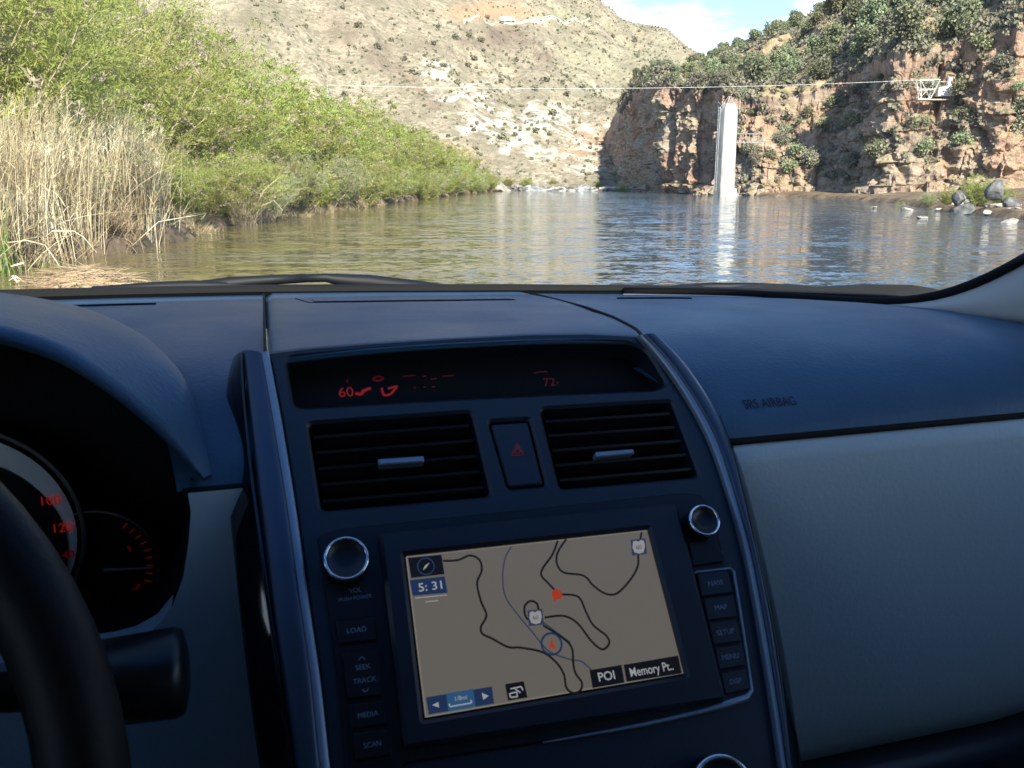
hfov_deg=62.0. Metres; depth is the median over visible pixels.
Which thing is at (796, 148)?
cliff bush
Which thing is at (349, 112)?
tamarisk shrub
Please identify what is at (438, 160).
tamarisk shrub
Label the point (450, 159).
tamarisk shrub
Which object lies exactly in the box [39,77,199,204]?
bush
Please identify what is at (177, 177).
tamarisk shrub
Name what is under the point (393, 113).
tamarisk shrub
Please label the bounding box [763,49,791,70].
hillside tree
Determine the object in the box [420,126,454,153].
tamarisk shrub
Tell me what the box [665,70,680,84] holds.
juniper tree
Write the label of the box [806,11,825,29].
hillside tree
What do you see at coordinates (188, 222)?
bank grass
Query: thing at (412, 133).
tamarisk shrub
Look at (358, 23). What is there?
hill bush
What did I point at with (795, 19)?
juniper tree
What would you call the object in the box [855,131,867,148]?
cliff bush
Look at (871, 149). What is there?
cliff bush
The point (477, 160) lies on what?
tamarisk shrub
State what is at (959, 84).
cliff bush
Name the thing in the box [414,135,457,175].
tamarisk shrub
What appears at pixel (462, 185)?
tamarisk shrub
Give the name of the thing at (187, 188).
tamarisk shrub
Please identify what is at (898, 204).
tamarisk shrub
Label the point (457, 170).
tamarisk shrub
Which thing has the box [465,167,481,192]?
tamarisk shrub
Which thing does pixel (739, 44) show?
juniper tree
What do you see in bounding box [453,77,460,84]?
hill bush
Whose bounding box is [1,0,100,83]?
tamarisk shrub
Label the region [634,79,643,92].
juniper tree
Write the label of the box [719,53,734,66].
juniper tree
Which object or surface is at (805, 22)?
juniper tree
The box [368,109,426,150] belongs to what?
tamarisk shrub
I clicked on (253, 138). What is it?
tamarisk shrub
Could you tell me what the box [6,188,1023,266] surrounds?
ground
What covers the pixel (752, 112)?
cliff bush
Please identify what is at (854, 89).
cliff bush
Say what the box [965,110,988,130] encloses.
cliff bush
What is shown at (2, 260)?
green shoots
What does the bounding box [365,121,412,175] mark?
tamarisk shrub
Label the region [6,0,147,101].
tamarisk shrub
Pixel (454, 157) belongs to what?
tamarisk shrub
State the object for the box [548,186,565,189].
white water
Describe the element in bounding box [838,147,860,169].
cliff bush
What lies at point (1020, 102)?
cliff bush
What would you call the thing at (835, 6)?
hillside tree
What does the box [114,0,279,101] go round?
tamarisk shrub
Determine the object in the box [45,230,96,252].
dead cane
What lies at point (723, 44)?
hillside tree
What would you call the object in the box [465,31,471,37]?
hill bush
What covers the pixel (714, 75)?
juniper tree
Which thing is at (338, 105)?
tamarisk shrub
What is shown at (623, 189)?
tamarisk shrub
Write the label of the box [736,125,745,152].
cliff bush
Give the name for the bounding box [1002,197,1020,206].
dark boulder
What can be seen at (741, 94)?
hillside bush
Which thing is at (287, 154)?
tamarisk shrub
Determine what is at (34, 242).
dead cane
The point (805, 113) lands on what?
cliff bush
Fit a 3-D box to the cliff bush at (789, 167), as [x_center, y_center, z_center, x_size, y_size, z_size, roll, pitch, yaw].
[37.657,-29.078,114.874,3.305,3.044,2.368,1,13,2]
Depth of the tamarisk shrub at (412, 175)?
86.52 m
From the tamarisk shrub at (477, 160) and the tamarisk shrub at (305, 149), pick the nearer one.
the tamarisk shrub at (305, 149)
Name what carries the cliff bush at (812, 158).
on the cliff
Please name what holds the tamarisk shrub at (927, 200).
on the ground at (171, 234)
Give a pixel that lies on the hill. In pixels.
(324, 30)
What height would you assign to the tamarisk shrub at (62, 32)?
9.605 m
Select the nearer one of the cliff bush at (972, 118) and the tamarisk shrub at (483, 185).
the cliff bush at (972, 118)
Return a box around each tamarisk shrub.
[0,0,160,204]
[0,23,161,149]
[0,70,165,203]
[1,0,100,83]
[2,0,145,85]
[4,0,119,102]
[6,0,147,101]
[7,32,187,162]
[12,0,173,103]
[20,43,232,194]
[22,3,191,104]
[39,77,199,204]
[52,0,188,103]
[63,0,204,68]
[82,100,198,191]
[84,35,251,205]
[88,13,218,140]
[91,31,204,160]
[95,0,241,90]
[95,0,263,120]
[96,0,195,73]
[99,0,252,88]
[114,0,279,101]
[135,34,281,139]
[144,72,270,197]
[146,76,292,166]
[150,60,302,169]
[157,132,219,220]
[159,157,254,217]
[164,128,282,223]
[172,30,311,125]
[178,25,302,134]
[179,46,315,162]
[183,131,292,216]
[225,51,326,141]
[228,78,318,171]
[232,57,342,133]
[234,64,314,143]
[241,154,306,218]
[258,63,352,149]
[258,143,320,214]
[262,104,342,172]
[268,153,331,211]
[274,82,360,168]
[278,76,368,145]
[299,84,385,154]
[300,110,354,165]
[301,149,374,207]
[303,84,388,133]
[305,103,382,171]
[305,163,346,211]
[319,157,377,202]
[323,104,398,174]
[326,96,382,146]
[329,91,397,138]
[329,96,405,144]
[341,116,391,165]
[343,150,394,197]
[345,97,422,155]
[350,94,430,152]
[350,161,395,206]
[352,125,409,171]
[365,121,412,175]
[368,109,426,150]
[377,163,410,200]
[379,158,418,200]
[380,123,436,176]
[380,131,425,171]
[383,116,435,147]
[385,167,421,198]
[390,123,432,175]
[393,156,425,195]
[400,135,433,170]
[404,121,439,149]
[406,140,448,177]
[408,128,446,149]
[413,129,454,169]
[413,165,437,199]
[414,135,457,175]
[417,136,443,172]
[419,172,446,191]
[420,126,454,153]
[425,181,441,198]
[427,168,452,193]
[428,169,454,193]
[433,141,462,173]
[434,141,468,174]
[438,172,459,192]
[440,143,464,170]
[441,160,462,173]
[441,164,465,193]
[442,164,470,191]
[446,148,474,172]
[448,148,475,173]
[451,145,488,173]
[452,150,478,175]
[453,150,479,173]
[456,171,473,193]
[459,169,473,190]
[462,167,482,191]
[463,170,488,191]
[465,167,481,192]
[477,168,494,192]
[477,177,487,191]
[478,169,496,190]
[484,168,503,191]
[500,176,517,186]
[519,176,532,185]
[546,178,558,183]
[613,182,629,191]
[894,201,910,205]
[917,192,941,206]
[936,186,958,204]
[958,171,992,205]
[983,182,1020,204]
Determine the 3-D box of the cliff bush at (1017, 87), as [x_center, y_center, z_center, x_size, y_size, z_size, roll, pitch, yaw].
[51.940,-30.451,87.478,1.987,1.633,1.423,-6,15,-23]
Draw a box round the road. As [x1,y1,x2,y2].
[463,14,616,25]
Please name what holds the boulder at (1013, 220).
in the water at (584, 237)
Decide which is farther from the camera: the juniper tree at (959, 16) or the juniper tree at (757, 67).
the juniper tree at (757, 67)
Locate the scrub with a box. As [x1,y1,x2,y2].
[245,0,699,182]
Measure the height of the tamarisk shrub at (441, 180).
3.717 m
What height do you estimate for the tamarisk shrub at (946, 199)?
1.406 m
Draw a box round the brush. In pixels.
[615,0,1023,184]
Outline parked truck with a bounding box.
[500,17,514,21]
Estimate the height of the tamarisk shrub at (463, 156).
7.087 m
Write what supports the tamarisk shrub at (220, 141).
on the ground at (171, 234)
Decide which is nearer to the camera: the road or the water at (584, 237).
the water at (584, 237)
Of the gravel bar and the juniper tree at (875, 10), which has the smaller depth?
the juniper tree at (875, 10)
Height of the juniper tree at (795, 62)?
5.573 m
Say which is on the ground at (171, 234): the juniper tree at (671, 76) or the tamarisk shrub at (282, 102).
the tamarisk shrub at (282, 102)
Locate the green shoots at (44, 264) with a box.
[27,248,60,276]
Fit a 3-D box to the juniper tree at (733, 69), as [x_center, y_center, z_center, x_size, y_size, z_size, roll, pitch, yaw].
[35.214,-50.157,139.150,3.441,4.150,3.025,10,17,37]
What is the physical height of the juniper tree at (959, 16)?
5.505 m
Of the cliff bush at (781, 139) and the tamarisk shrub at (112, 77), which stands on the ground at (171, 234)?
the tamarisk shrub at (112, 77)
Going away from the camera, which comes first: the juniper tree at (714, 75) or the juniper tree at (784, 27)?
the juniper tree at (714, 75)
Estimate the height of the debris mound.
0.655 m
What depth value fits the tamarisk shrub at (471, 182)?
133.44 m
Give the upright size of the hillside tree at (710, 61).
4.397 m
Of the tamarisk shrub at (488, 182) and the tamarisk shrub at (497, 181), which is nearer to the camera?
the tamarisk shrub at (488, 182)
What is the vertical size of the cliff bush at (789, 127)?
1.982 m
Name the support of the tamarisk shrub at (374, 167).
on the ground at (171, 234)
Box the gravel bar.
[601,186,631,190]
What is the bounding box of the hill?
[103,0,697,188]
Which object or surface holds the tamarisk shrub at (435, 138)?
on the ground at (171, 234)
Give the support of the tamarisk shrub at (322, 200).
on the ground at (171, 234)
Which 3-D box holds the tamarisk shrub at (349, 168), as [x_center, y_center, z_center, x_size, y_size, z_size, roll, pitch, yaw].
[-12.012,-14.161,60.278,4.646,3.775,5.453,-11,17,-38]
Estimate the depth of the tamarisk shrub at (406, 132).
100.90 m
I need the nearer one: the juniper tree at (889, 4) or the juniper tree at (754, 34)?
the juniper tree at (889, 4)
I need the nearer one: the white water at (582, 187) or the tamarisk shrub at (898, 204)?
the tamarisk shrub at (898, 204)
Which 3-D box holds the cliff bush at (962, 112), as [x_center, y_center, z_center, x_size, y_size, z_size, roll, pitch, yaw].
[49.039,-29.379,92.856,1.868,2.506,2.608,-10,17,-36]
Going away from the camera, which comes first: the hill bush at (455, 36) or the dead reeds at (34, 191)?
the dead reeds at (34, 191)
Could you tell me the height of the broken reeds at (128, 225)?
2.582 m
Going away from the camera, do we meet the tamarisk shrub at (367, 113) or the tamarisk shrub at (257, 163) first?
the tamarisk shrub at (257, 163)
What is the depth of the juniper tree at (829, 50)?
127.03 m
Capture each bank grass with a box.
[161,194,356,237]
[347,189,479,207]
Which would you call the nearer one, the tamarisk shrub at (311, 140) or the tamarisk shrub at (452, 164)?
the tamarisk shrub at (311, 140)
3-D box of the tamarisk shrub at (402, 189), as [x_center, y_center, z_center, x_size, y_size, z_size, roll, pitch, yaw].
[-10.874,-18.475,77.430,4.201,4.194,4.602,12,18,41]
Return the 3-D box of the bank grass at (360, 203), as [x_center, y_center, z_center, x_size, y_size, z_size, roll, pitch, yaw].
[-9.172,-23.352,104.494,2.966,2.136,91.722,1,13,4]
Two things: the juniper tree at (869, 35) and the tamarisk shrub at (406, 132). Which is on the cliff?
the juniper tree at (869, 35)
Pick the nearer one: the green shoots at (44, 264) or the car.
the car
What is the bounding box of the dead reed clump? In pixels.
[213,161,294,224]
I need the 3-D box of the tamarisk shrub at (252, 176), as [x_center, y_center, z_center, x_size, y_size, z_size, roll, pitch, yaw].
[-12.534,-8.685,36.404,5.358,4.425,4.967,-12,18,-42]
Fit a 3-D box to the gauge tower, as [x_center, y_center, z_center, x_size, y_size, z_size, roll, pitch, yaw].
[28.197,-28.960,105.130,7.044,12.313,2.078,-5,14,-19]
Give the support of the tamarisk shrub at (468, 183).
on the ground at (171, 234)
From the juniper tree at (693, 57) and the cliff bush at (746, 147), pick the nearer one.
the cliff bush at (746, 147)
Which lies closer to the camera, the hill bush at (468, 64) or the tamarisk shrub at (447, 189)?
the tamarisk shrub at (447, 189)
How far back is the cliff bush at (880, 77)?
105.95 m
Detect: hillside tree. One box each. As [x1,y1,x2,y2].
[679,60,697,78]
[695,51,705,62]
[704,56,720,73]
[716,40,730,49]
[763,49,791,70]
[772,54,792,72]
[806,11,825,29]
[811,2,821,9]
[819,0,845,15]
[843,3,851,18]
[848,41,863,59]
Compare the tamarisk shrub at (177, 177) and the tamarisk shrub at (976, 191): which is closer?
the tamarisk shrub at (177, 177)
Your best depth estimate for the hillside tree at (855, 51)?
117.69 m
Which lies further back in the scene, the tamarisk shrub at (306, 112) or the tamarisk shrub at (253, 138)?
the tamarisk shrub at (306, 112)
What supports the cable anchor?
on the cliff
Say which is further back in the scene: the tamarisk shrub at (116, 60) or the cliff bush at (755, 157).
the cliff bush at (755, 157)
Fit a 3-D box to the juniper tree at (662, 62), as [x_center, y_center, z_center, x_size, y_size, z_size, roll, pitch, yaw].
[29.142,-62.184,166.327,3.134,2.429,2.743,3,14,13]
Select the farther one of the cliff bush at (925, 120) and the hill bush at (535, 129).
the hill bush at (535, 129)
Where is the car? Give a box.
[0,253,1023,767]
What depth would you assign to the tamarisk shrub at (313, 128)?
59.94 m
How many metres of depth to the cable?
91.97 m
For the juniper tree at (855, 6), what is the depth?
135.98 m
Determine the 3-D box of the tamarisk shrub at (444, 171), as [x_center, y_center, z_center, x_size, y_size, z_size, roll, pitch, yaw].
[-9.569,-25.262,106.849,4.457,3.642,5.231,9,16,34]
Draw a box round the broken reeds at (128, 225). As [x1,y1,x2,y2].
[0,186,172,271]
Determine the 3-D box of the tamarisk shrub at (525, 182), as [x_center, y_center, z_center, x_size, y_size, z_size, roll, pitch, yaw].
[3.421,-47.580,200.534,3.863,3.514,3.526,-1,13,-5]
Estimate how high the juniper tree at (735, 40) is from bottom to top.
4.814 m
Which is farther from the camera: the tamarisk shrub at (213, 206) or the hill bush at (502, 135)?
the hill bush at (502, 135)
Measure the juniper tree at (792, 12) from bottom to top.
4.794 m
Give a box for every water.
[0,191,1023,338]
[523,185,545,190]
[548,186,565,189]
[572,185,593,190]
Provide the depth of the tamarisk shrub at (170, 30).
46.42 m
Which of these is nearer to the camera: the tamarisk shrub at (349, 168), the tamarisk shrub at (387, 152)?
the tamarisk shrub at (349, 168)
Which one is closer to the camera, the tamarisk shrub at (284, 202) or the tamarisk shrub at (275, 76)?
the tamarisk shrub at (284, 202)
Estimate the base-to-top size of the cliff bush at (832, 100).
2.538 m
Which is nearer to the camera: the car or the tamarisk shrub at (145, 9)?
the car
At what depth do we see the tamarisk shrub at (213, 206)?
34.22 m
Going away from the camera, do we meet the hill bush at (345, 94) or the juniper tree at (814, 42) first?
the juniper tree at (814, 42)
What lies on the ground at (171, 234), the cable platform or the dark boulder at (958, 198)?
the dark boulder at (958, 198)
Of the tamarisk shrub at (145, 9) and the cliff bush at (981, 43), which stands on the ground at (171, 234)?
the tamarisk shrub at (145, 9)
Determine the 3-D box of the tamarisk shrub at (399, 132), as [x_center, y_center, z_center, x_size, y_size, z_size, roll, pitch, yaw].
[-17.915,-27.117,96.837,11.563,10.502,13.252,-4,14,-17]
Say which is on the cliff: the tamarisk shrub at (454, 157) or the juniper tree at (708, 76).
the juniper tree at (708, 76)
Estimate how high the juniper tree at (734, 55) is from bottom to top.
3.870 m
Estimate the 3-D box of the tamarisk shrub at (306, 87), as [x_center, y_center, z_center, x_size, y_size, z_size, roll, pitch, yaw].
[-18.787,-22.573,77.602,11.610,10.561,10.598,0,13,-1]
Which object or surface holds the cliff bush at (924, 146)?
on the cliff
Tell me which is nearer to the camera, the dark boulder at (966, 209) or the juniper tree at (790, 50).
the dark boulder at (966, 209)
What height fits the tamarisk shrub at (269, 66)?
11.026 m
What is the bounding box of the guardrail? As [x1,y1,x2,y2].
[531,15,577,23]
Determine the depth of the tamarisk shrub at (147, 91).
34.25 m
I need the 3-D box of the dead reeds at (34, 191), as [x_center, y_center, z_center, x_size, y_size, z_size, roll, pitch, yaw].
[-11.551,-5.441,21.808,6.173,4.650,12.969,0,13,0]
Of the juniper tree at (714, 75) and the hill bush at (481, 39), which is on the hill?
the hill bush at (481, 39)
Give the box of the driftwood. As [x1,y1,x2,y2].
[8,262,24,282]
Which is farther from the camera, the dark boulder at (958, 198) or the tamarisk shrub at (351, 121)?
the tamarisk shrub at (351, 121)
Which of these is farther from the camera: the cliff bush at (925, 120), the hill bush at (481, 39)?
the hill bush at (481, 39)
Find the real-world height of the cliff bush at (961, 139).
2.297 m
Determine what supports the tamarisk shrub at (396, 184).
on the ground at (171, 234)
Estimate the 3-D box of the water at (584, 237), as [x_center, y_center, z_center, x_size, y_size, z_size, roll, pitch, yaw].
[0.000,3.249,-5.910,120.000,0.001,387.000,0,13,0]
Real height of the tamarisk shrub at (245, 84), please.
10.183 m
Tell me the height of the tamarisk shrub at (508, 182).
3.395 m
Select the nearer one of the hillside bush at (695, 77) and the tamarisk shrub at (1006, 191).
the tamarisk shrub at (1006, 191)
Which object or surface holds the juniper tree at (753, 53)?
on the cliff
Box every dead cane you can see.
[8,240,59,266]
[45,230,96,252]
[130,214,205,247]
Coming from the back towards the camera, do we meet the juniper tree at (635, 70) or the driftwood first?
the juniper tree at (635, 70)
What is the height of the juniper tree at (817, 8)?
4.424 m
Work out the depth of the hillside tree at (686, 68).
152.98 m
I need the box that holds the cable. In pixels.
[340,80,943,88]
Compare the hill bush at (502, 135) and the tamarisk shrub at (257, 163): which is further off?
the hill bush at (502, 135)
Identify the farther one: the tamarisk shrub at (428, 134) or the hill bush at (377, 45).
the hill bush at (377, 45)
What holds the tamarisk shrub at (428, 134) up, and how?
on the ground at (171, 234)
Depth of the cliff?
112.33 m
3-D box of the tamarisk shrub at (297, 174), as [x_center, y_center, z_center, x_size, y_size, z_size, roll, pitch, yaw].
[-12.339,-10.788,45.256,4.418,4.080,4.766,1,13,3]
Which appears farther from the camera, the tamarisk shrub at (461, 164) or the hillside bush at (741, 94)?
the tamarisk shrub at (461, 164)
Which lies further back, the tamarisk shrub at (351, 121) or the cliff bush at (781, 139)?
the cliff bush at (781, 139)
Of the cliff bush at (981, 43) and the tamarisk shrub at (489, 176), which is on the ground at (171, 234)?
the tamarisk shrub at (489, 176)
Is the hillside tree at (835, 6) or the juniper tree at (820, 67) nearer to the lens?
the juniper tree at (820, 67)
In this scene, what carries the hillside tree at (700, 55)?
on the cliff
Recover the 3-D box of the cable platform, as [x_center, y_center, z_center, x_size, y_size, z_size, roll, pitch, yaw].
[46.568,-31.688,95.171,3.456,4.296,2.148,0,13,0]
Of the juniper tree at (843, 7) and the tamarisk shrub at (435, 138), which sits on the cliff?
the juniper tree at (843, 7)
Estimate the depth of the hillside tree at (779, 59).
140.54 m
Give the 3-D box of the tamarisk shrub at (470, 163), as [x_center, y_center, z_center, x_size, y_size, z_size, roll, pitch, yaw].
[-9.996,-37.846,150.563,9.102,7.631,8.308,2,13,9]
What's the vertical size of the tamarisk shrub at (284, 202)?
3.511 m
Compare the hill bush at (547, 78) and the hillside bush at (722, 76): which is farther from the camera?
the hill bush at (547, 78)
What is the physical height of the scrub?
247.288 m
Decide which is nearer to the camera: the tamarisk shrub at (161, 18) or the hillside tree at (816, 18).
the tamarisk shrub at (161, 18)
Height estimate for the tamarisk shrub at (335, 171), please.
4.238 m
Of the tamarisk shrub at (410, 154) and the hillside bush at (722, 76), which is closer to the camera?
the tamarisk shrub at (410, 154)
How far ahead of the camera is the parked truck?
342.96 m
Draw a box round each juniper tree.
[632,67,640,77]
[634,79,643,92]
[643,74,652,83]
[653,59,667,68]
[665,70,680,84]
[670,64,680,74]
[686,53,702,67]
[701,70,712,83]
[704,46,726,60]
[709,62,736,77]
[709,69,725,85]
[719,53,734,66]
[722,64,738,78]
[726,49,741,66]
[730,36,744,47]
[733,40,747,52]
[735,50,759,68]
[741,52,778,85]
[745,28,763,42]
[762,19,783,37]
[774,65,796,82]
[775,54,807,76]
[776,20,787,31]
[782,43,798,58]
[784,12,803,28]
[787,9,803,20]
[797,17,813,36]
[799,24,813,36]
[800,56,834,77]
[803,32,824,57]
[811,3,824,14]
[812,42,838,58]
[818,19,845,46]
[829,2,846,13]
[843,0,871,25]
[853,0,894,32]
[853,23,884,51]
[871,0,905,8]
[881,0,931,51]
[925,0,983,37]
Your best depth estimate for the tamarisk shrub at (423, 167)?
88.77 m
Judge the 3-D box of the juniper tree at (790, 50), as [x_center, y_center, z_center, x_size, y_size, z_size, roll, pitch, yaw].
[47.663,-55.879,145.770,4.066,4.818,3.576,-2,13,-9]
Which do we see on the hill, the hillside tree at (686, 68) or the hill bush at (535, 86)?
the hill bush at (535, 86)
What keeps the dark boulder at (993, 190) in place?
on the ground at (171, 234)
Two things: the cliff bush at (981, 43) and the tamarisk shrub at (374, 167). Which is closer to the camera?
the tamarisk shrub at (374, 167)
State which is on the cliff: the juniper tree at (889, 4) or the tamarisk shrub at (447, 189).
the juniper tree at (889, 4)
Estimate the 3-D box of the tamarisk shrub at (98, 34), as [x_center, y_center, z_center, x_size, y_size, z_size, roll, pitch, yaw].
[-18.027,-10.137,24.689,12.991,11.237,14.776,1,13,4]
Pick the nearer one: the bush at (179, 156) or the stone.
the bush at (179, 156)
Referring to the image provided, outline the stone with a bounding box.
[983,209,991,214]
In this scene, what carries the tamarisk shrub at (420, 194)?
on the ground at (171, 234)
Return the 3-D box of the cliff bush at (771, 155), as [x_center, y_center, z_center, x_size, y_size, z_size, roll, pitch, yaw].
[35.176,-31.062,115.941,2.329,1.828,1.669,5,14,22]
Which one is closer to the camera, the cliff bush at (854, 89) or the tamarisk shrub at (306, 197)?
the tamarisk shrub at (306, 197)
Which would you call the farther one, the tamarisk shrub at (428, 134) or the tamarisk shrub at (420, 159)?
the tamarisk shrub at (428, 134)
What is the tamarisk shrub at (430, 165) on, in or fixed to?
on the ground at (171, 234)
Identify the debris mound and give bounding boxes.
[4,261,157,287]
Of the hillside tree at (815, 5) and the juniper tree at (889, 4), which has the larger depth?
the hillside tree at (815, 5)
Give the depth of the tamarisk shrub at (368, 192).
64.47 m
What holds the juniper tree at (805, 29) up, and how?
on the cliff
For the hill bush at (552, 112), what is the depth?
251.20 m
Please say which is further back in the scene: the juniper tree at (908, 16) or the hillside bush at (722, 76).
the hillside bush at (722, 76)
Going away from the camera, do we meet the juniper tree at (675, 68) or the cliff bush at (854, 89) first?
the cliff bush at (854, 89)
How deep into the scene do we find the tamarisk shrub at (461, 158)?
141.23 m
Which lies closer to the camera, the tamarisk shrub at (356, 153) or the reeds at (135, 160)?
the reeds at (135, 160)
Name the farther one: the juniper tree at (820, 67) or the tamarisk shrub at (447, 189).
the juniper tree at (820, 67)
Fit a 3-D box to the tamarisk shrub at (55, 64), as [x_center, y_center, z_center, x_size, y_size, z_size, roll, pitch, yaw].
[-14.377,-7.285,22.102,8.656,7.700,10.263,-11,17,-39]
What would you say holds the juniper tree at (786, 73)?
on the cliff
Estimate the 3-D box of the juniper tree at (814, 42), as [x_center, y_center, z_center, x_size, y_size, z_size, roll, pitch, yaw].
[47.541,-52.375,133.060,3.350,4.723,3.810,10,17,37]
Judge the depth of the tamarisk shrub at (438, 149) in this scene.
118.40 m
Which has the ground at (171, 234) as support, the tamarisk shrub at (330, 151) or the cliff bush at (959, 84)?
the tamarisk shrub at (330, 151)
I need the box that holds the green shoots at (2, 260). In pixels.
[0,191,22,272]
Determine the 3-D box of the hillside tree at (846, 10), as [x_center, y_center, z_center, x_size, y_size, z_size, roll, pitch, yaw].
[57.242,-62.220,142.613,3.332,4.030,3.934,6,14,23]
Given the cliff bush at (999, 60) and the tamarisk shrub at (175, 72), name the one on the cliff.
the cliff bush at (999, 60)
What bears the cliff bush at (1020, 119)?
on the cliff
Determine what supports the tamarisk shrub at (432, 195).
on the ground at (171, 234)
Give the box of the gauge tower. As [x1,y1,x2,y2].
[713,97,762,196]
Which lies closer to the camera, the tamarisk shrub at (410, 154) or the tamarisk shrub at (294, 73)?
the tamarisk shrub at (294, 73)
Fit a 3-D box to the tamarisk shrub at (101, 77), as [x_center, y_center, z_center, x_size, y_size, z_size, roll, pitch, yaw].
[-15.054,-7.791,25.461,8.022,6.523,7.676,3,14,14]
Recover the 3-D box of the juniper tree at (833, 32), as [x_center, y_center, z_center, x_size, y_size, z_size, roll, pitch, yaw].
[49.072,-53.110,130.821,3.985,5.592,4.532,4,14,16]
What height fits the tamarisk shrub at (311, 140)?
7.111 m
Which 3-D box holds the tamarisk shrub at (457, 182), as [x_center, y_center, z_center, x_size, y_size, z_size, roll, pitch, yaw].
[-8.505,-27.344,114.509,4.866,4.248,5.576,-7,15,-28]
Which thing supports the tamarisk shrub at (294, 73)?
on the ground at (171, 234)
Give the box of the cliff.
[604,0,1023,195]
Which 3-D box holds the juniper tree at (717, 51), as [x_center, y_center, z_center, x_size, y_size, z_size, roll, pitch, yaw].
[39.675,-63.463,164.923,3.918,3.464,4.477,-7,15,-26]
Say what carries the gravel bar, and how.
on the ground at (171, 234)
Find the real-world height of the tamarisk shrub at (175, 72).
7.531 m
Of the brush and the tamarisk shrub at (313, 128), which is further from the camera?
the brush
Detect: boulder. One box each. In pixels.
[492,182,507,191]
[951,191,965,206]
[954,203,974,214]
[984,179,1003,199]
[1001,218,1018,222]
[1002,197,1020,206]
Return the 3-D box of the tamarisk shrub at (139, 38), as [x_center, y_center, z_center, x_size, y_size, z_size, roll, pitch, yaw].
[-19.708,-12.292,36.189,12.606,9.480,11.356,10,17,36]
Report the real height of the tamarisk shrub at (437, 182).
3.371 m
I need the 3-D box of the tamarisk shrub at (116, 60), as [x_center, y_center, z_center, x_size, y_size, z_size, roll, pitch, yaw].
[-16.138,-9.339,31.806,8.412,6.960,8.050,3,14,12]
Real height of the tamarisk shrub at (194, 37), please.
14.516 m
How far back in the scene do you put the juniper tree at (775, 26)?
167.88 m
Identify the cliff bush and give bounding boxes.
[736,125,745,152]
[739,139,758,158]
[746,149,763,167]
[747,108,757,115]
[763,151,778,159]
[771,130,794,149]
[780,158,803,179]
[781,123,792,133]
[786,141,810,160]
[796,146,825,168]
[799,103,813,118]
[812,115,834,131]
[825,91,842,108]
[838,108,861,132]
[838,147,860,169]
[845,79,871,100]
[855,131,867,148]
[861,135,885,167]
[875,73,883,80]
[906,111,933,133]
[909,76,944,101]
[912,134,935,157]
[946,73,972,103]
[950,103,972,122]
[950,128,977,145]
[964,31,996,58]
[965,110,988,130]
[985,51,1021,71]
[1009,80,1023,95]
[1010,110,1023,136]
[1011,92,1023,118]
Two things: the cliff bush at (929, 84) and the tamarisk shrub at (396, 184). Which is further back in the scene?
the cliff bush at (929, 84)
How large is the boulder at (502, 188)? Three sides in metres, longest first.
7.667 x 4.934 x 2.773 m
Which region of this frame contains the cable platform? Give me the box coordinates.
[913,79,948,113]
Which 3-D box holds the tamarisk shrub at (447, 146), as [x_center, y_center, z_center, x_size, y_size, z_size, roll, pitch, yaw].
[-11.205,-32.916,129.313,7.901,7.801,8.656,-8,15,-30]
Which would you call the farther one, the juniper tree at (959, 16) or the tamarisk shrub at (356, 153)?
the juniper tree at (959, 16)
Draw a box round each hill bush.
[341,90,348,96]
[353,20,361,27]
[373,42,382,48]
[451,33,458,38]
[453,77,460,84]
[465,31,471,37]
[465,61,472,66]
[476,36,484,42]
[496,132,506,139]
[530,84,538,90]
[531,127,539,133]
[542,76,549,81]
[548,109,557,115]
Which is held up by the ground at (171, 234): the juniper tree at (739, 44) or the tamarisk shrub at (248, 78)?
the tamarisk shrub at (248, 78)
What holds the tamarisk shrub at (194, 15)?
on the ground at (171, 234)
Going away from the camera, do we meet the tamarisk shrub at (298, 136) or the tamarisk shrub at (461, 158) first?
the tamarisk shrub at (298, 136)
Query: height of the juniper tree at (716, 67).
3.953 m
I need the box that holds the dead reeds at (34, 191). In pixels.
[0,82,219,271]
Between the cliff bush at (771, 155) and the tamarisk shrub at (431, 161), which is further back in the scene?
the cliff bush at (771, 155)
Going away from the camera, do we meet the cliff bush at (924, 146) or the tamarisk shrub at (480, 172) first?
the cliff bush at (924, 146)
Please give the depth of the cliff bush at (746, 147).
117.01 m
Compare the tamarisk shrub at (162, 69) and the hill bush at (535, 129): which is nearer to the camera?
the tamarisk shrub at (162, 69)
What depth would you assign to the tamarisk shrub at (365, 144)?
73.00 m
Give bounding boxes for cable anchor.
[935,77,958,96]
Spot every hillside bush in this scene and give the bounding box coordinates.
[685,68,705,91]
[713,70,733,83]
[737,86,749,97]
[837,13,849,28]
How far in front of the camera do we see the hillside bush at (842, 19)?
143.79 m
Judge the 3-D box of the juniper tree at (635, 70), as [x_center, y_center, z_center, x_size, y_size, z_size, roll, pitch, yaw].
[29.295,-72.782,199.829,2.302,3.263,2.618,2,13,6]
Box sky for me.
[601,0,824,55]
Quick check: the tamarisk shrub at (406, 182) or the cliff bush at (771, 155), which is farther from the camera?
the cliff bush at (771, 155)
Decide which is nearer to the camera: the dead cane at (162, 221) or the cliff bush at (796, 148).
the dead cane at (162, 221)
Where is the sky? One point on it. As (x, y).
(699, 24)
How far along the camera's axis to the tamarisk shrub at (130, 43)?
36.70 m
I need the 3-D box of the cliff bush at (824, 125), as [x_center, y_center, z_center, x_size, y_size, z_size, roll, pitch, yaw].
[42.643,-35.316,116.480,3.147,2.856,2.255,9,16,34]

